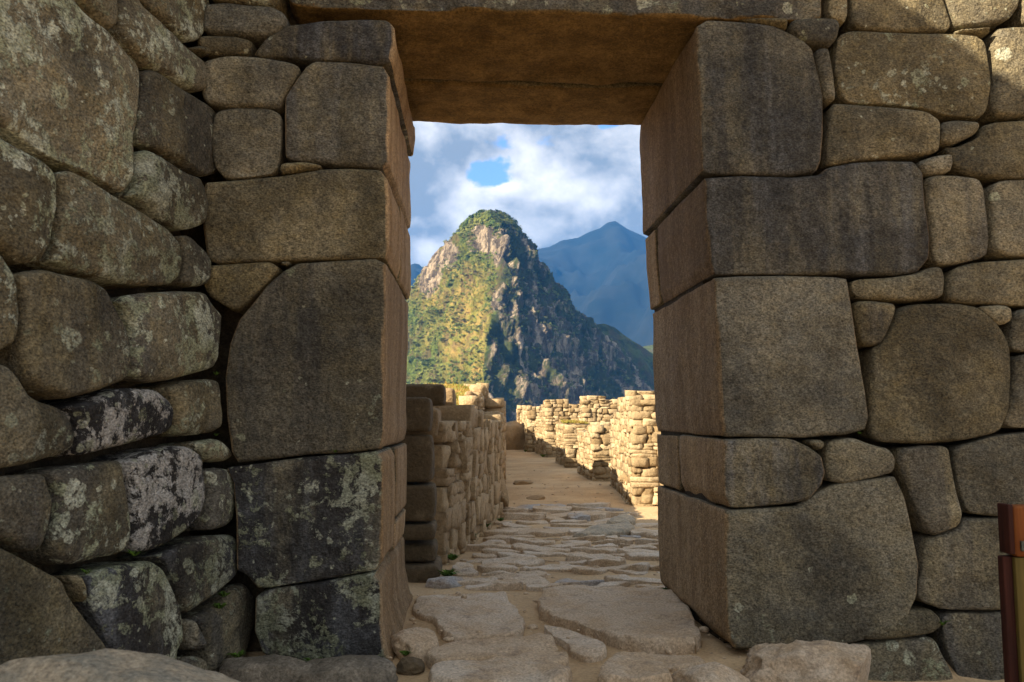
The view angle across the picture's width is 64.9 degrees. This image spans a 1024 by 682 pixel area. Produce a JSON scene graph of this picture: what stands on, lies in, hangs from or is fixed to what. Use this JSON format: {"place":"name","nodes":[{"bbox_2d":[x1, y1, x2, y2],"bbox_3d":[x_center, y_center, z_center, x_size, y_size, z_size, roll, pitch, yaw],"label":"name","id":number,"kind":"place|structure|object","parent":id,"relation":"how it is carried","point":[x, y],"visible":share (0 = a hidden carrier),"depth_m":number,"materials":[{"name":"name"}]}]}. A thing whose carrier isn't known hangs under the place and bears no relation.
{"place":"outdoors","nodes":[
{"label":"outdoors","id":0,"kind":"place"},
{"bbox_2d":[411,264,422,287],"bbox_3d":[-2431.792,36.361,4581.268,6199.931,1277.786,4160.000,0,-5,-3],"label":"hills","id":1,"kind":"structure","parent":0,"point":[416,269],"depth_m":4345.46,"materials":[{"name":"blue"}]},
{"bbox_2d":[408,121,647,266],"label":"sky","id":2,"kind":"structure","parent":0,"point":[559,183],"materials":[{"name":"white"}]},
{"bbox_2d":[406,209,653,421],"bbox_3d":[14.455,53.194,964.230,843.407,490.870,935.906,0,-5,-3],"label":"mountain","id":3,"kind":"structure","parent":0,"point":[510,338],"depth_m":948.33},
{"bbox_2d":[406,209,646,410],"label":"mountain scrub","id":4,"kind":"object","parent":3,"relation":"on","point":[501,216],"visible":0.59,"depth_m":983.00,"materials":[{"name":"green plant"}]},
{"bbox_2d":[439,502,664,590],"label":"paved path","id":5,"kind":"structure","parent":0,"point":[499,558],"depth_m":4.59,"materials":[{"name":"stone"}]},
{"bbox_2d":[572,520,634,536],"bbox_3d":[0.650,1.301,5.392,0.258,0.133,0.792,-5,-7,40],"label":"paving stone","id":6,"kind":"object","parent":5,"relation":"on","point":[622,528],"visible":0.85,"depth_m":5.31,"materials":[{"name":"stone"}]},
{"bbox_2d":[538,221,653,346],"bbox_3d":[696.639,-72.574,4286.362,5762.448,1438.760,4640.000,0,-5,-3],"label":"mountain","id":7,"kind":"structure","parent":0,"point":[600,275],"depth_m":4209.97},
{"bbox_2d":[245,450,1003,681],"bbox_3d":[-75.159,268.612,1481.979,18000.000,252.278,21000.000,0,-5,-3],"label":"ground","id":8,"kind":"structure","parent":0,"point":[520,464],"depth_m":4.26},
{"bbox_2d":[0,648,239,681],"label":"boulder","id":9,"kind":"object","parent":8,"relation":"on","point":[109,665],"visible":1,"depth_m":1.19,"materials":[{"name":"stone"}]},
{"bbox_2d":[0,0,254,672],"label":"polygonal wall","id":10,"kind":"structure","parent":8,"relation":"on","point":[110,330],"depth_m":2.11,"materials":[{"name":"stone"}]},
{"bbox_2d":[127,549,140,555],"bbox_3d":[-0.995,0.557,2.118,0.046,0.020,0.028,-2,-6,23],"label":"fern tuft","id":11,"kind":"object","parent":10,"relation":"on","point":[133,553],"visible":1,"depth_m":2.12,"materials":[{"name":"green plant"}]},
{"bbox_2d":[210,602,226,608],"bbox_3d":[-0.902,0.816,2.476,0.057,0.021,0.036,0,-5,-3],"label":"fern tuft","id":12,"kind":"object","parent":10,"relation":"on","point":[218,605],"visible":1,"depth_m":2.48,"materials":[{"name":"green plant"}]},
{"bbox_2d":[218,591,229,596],"bbox_3d":[-0.901,0.786,2.508,0.047,0.026,0.033,-2,-6,22],"label":"fern tuft","id":13,"kind":"object","parent":10,"relation":"on","point":[223,593],"visible":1,"depth_m":2.51,"materials":[{"name":"green plant"}]},
{"bbox_2d":[226,650,245,657],"bbox_3d":[-0.848,0.967,2.473,0.062,0.027,0.048,0,-5,-3],"label":"grass tuft","id":14,"kind":"object","parent":8,"relation":"on","point":[239,654],"visible":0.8,"depth_m":2.47,"materials":[{"name":"green plant"}]},
{"bbox_2d":[219,654,312,681],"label":"rock","id":15,"kind":"object","parent":8,"relation":"on","point":[273,668],"visible":0.87,"depth_m":2.37,"materials":[{"name":"grey stone"}]},
{"bbox_2d":[298,655,397,681],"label":"rock","id":16,"kind":"object","parent":8,"relation":"on","point":[359,668],"visible":0.94,"depth_m":2.37,"materials":[{"name":"grey stone"}]},
{"bbox_2d":[399,650,412,655],"bbox_3d":[-0.339,0.998,2.573,0.039,0.021,0.036,3,-6,-27],"label":"fern tuft","id":17,"kind":"object","parent":8,"relation":"on","point":[405,653],"visible":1,"depth_m":2.57,"materials":[{"name":"green plant"}]},
{"bbox_2d":[396,656,424,675],"bbox_3d":[-0.314,1.010,2.490,0.089,0.062,0.081,0,-5,-3],"label":"rock","id":18,"kind":"object","parent":8,"relation":"on","point":[409,666],"visible":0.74,"depth_m":2.46,"materials":[{"name":"brown stone"}]},
{"bbox_2d":[391,627,438,662],"bbox_3d":[-0.319,1.033,2.673,0.158,0.124,0.224,2,-6,-22],"label":"rock","id":19,"kind":"object","parent":8,"relation":"on","point":[419,642],"visible":0.57,"depth_m":2.63,"materials":[{"name":"stone"}]},
{"bbox_2d":[425,576,463,588],"bbox_3d":[-0.304,1.127,3.719,0.195,0.078,0.095,2,-6,-22],"label":"rock","id":20,"kind":"object","parent":8,"relation":"on","point":[445,582],"visible":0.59,"depth_m":3.68,"materials":[{"name":"stone"}]},
{"bbox_2d":[438,569,459,575],"bbox_3d":[-0.295,1.104,3.827,0.130,0.047,0.073,0,-5,5],"label":"grass tuft","id":21,"kind":"object","parent":8,"relation":"on","point":[448,573],"visible":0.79,"depth_m":3.82,"materials":[{"name":"green plant"}]},
{"bbox_2d":[399,383,506,582],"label":"ruined wall","id":22,"kind":"structure","parent":8,"relation":"on","point":[456,458],"depth_m":4.43,"materials":[{"name":"beige stone"}]},
{"bbox_2d":[428,382,484,404],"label":"grass","id":23,"kind":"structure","parent":22,"relation":"on","point":[460,389],"depth_m":8.16,"materials":[{"name":"yellow plant"}]},
{"bbox_2d":[447,553,460,559],"bbox_3d":[-0.312,1.154,4.294,0.099,0.036,0.070,-1,-6,15],"label":"grass tuft","id":24,"kind":"object","parent":8,"relation":"on","point":[450,556],"visible":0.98,"depth_m":4.30,"materials":[{"name":"green plant"}]},
{"bbox_2d":[412,591,524,641],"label":"threshold slab","id":25,"kind":"structure","parent":8,"relation":"on","point":[489,615],"depth_m":3.06,"materials":[{"name":"stone"}]},
{"bbox_2d":[425,633,558,668],"bbox_3d":[-0.061,1.042,2.612,0.453,0.121,0.235,2,-6,-20],"label":"step stone","id":26,"kind":"object","parent":8,"relation":"on","point":[481,649],"visible":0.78,"depth_m":2.60,"materials":[{"name":"grey stone"}]},
{"bbox_2d":[428,651,571,681],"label":"step stone","id":27,"kind":"object","parent":8,"relation":"on","point":[536,666],"visible":1,"depth_m":2.32,"materials":[{"name":"grey stone"}]},
{"bbox_2d":[500,467,508,508],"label":"boulder","id":28,"kind":"object","parent":8,"relation":"on","point":[504,499],"visible":0.13,"depth_m":6.64,"materials":[{"name":"brown stone"}]},
{"bbox_2d":[505,420,524,449],"bbox_3d":[-0.143,2.685,20.438,1.023,1.332,1.676,0,-5,-3],"label":"boulder","id":29,"kind":"object","parent":8,"relation":"on","point":[515,437],"visible":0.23,"depth_m":19.79,"materials":[{"name":"brown stone"}]},
{"bbox_2d":[513,480,532,484],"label":"rock","id":30,"kind":"object","parent":8,"relation":"on","point":[521,482],"visible":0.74,"depth_m":9.49,"materials":[{"name":"brown stone"}]},
{"bbox_2d":[516,405,532,423],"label":"rubble wall","id":31,"kind":"structure","parent":8,"relation":"on","point":[519,413],"depth_m":32.91,"materials":[{"name":"beige stone"}]},
{"bbox_2d":[526,495,544,499],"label":"rock","id":32,"kind":"object","parent":8,"relation":"on","point":[537,497],"visible":0.7,"depth_m":7.72,"materials":[{"name":"brown stone"}]},
{"bbox_2d":[522,404,579,451],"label":"rubble wall","id":33,"kind":"structure","parent":8,"relation":"on","point":[530,414],"depth_m":18.36,"materials":[{"name":"beige stone"}]},
{"bbox_2d":[534,399,579,456],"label":"rubble wall","id":34,"kind":"structure","parent":8,"relation":"on","point":[553,413],"depth_m":15.91,"materials":[{"name":"beige stone"}]},
{"bbox_2d":[388,466,748,669],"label":"pebbles","id":35,"kind":"object","parent":8,"relation":"on","point":[702,629],"visible":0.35,"depth_m":2.98,"materials":[{"name":"stone"}]},
{"bbox_2d":[544,624,606,662],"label":"threshold slab","id":36,"kind":"structure","parent":8,"relation":"on","point":[581,647],"depth_m":2.68,"materials":[{"name":"stone"}]},
{"bbox_2d":[554,422,610,467],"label":"rubble wall","id":37,"kind":"structure","parent":8,"relation":"on","point":[566,440],"depth_m":12.58,"materials":[{"name":"beige stone"}]},
{"bbox_2d":[561,419,588,423],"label":"grass","id":38,"kind":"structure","parent":37,"relation":"on","point":[573,421],"depth_m":12.91,"materials":[{"name":"yellow plant"}]},
{"bbox_2d":[576,424,610,480],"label":"rubble wall","id":39,"kind":"structure","parent":8,"relation":"on","point":[593,456],"depth_m":9.95,"materials":[{"name":"beige stone"}]},
{"bbox_2d":[578,395,617,423],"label":"rubble wall","id":40,"kind":"structure","parent":8,"relation":"on","point":[597,408],"depth_m":14.05,"materials":[{"name":"beige stone"}]},
{"bbox_2d":[181,0,1023,680],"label":"doorway wall","id":41,"kind":"structure","parent":8,"relation":"on","point":[833,210],"depth_m":2.73,"materials":[{"name":"stone"}]},
{"bbox_2d":[537,584,701,654],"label":"threshold slab","id":42,"kind":"structure","parent":8,"relation":"on","point":[653,620],"depth_m":2.98,"materials":[{"name":"stone"}]},
{"bbox_2d":[606,512,635,525],"bbox_3d":[0.852,1.364,6.012,0.188,0.124,0.686,-2,-6,18],"label":"paving stone","id":43,"kind":"object","parent":8,"relation":"on","point":[620,518],"visible":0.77,"depth_m":5.84,"materials":[{"name":"stone"}]},
{"bbox_2d":[598,651,672,681],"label":"step stone","id":44,"kind":"object","parent":8,"relation":"on","point":[623,666],"visible":1,"depth_m":2.31,"materials":[{"name":"grey stone"}]},
{"bbox_2d":[609,390,662,506],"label":"rubble wall","id":45,"kind":"structure","parent":8,"relation":"on","point":[633,453],"depth_m":7.17,"materials":[{"name":"beige stone"}]},
{"bbox_2d":[647,653,705,672],"bbox_3d":[0.461,1.044,2.530,0.296,0.101,0.168,-1,-5,6],"label":"step stone","id":46,"kind":"object","parent":8,"relation":"on","point":[673,663],"visible":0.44,"depth_m":2.52,"materials":[{"name":"grey stone"}]},
{"bbox_2d":[671,662,750,681],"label":"rock","id":47,"kind":"object","parent":8,"relation":"on","point":[712,672],"visible":0.97,"depth_m":2.24,"materials":[{"name":"stone"}]},
{"bbox_2d":[740,640,870,681],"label":"rock","id":48,"kind":"object","parent":8,"relation":"on","point":[813,661],"visible":0.98,"depth_m":2.29,"materials":[{"name":"stone"}]},
{"bbox_2d":[997,503,1023,681],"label":"wooden post","id":49,"kind":"object","parent":8,"relation":"on","point":[1011,544],"visible":1,"depth_m":1.98,"materials":[{"name":"orange wood"}]},
{"bbox_2d":[597,324,653,389],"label":"spur","id":50,"kind":"structure","parent":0,"point":[640,356],"depth_m":1121.28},
{"bbox_2d":[643,345,652,352],"bbox_3d":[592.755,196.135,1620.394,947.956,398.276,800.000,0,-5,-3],"label":"spur","id":51,"kind":"structure","parent":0,"point":[649,348],"depth_m":1698.76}
]}

